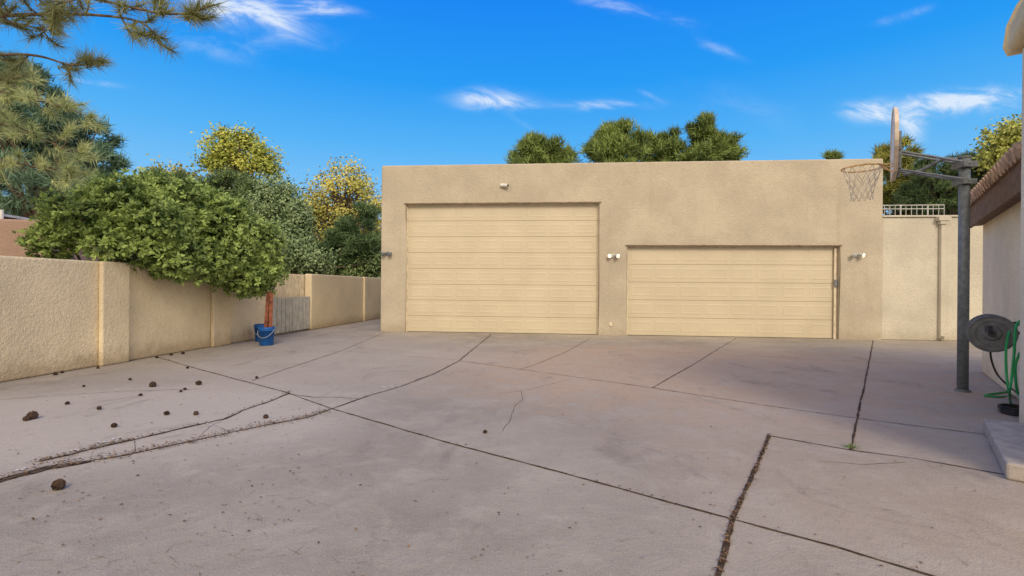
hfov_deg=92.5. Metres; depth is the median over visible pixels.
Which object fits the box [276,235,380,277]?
privet hedge
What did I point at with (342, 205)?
cottonwood tree
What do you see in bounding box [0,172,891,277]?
distant tree belt
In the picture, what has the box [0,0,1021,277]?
sky
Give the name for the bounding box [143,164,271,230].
juniper tree
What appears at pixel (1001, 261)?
house wall
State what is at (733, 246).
wide sectional door trim
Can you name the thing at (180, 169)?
distant shrub
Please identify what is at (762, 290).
wide sectional door
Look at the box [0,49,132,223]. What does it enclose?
pine tree
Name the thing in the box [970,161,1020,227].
fascia
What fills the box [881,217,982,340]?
side yard wall
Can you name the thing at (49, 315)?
boundary wall
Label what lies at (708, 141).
pine tree
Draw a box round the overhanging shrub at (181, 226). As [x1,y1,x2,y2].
[8,166,289,300]
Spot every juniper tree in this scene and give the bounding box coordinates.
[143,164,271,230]
[314,200,381,276]
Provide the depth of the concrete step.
3.53 m
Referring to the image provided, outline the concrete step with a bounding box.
[983,419,1023,481]
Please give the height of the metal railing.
0.418 m
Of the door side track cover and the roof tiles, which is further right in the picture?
the roof tiles
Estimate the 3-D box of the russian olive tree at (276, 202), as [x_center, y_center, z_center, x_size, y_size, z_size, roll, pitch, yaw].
[-8.665,-1.770,18.664,4.312,5.814,3.153,0,0,0]
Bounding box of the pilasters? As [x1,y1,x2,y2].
[98,261,367,365]
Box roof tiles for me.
[970,141,1020,206]
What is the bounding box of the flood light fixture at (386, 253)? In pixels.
[381,252,391,255]
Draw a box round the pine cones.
[22,352,486,489]
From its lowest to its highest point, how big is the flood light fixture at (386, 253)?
0.127 m
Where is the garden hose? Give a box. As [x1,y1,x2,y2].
[984,320,1019,415]
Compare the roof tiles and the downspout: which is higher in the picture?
the roof tiles
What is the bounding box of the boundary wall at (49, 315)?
[0,256,380,381]
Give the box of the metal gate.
[273,274,309,334]
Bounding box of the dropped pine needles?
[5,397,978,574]
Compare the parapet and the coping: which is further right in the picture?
the parapet
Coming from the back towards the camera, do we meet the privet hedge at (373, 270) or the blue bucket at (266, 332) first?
the privet hedge at (373, 270)
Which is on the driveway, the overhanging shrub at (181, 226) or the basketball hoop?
the basketball hoop
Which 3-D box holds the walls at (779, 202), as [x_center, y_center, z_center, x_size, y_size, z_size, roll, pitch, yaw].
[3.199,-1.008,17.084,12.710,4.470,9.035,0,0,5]
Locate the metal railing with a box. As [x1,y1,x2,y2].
[883,205,944,214]
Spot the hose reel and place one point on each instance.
(986, 332)
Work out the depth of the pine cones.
4.36 m
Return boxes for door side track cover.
[833,248,836,338]
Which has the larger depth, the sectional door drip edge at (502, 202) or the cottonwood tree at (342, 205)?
the cottonwood tree at (342, 205)
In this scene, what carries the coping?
on the side yard wall at (910, 263)
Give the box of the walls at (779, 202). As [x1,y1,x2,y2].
[380,159,882,339]
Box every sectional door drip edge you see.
[404,202,594,203]
[625,245,841,245]
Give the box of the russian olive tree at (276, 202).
[229,165,340,274]
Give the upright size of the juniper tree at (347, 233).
4.957 m
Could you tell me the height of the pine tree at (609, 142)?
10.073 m
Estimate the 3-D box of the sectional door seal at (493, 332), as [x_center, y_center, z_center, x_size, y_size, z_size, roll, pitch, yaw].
[-0.307,1.191,13.022,5.052,0.010,0.016,0,0,5]
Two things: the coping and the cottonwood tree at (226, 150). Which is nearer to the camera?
the coping
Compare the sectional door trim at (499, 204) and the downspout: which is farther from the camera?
the sectional door trim at (499, 204)
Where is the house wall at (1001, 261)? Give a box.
[982,201,1020,399]
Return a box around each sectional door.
[408,205,597,333]
[627,247,834,337]
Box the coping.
[883,215,957,217]
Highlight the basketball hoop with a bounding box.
[840,107,977,392]
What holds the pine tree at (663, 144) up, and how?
on the ground
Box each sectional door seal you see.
[410,331,596,334]
[647,335,832,338]
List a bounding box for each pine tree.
[0,0,235,194]
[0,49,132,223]
[503,130,583,163]
[578,114,653,162]
[639,123,689,161]
[672,109,750,161]
[821,148,846,158]
[868,130,937,214]
[889,146,987,214]
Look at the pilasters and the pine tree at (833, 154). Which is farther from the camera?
the pine tree at (833, 154)
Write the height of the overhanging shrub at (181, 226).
3.265 m
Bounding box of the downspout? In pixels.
[935,217,951,339]
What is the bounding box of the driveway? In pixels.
[0,318,1023,575]
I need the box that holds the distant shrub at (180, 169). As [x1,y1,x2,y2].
[138,153,205,180]
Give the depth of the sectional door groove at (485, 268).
13.07 m
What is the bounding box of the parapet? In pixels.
[1003,0,1023,56]
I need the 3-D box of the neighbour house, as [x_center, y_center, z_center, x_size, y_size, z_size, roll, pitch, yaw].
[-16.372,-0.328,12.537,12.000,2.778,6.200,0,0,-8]
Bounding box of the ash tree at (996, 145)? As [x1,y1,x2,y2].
[969,109,1021,175]
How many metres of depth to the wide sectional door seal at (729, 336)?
12.50 m
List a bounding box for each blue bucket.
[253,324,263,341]
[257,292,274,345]
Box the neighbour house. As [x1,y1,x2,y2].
[0,210,166,261]
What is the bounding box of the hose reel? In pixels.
[965,314,1019,351]
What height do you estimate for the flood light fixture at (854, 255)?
0.127 m
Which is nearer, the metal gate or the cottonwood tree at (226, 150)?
the metal gate
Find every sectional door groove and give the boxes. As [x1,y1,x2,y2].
[408,220,596,332]
[628,264,833,337]
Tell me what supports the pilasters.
attached to the boundary wall at (49, 315)
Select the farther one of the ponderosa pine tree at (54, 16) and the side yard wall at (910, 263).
the side yard wall at (910, 263)
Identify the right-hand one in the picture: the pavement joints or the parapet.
the parapet
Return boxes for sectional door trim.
[406,203,598,334]
[627,246,837,338]
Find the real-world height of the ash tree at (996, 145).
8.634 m
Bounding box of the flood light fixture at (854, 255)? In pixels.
[851,253,864,257]
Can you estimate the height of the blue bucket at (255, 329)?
0.368 m
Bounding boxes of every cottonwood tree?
[187,121,288,192]
[296,152,381,249]
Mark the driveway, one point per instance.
(622, 422)
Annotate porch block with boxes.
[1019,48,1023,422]
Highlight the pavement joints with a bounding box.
[0,323,1001,575]
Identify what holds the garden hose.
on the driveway
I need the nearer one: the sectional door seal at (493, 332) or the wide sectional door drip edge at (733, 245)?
the wide sectional door drip edge at (733, 245)
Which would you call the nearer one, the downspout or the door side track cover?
the downspout
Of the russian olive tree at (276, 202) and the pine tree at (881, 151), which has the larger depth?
the pine tree at (881, 151)
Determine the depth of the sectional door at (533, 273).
13.01 m
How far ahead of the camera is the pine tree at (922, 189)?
21.65 m

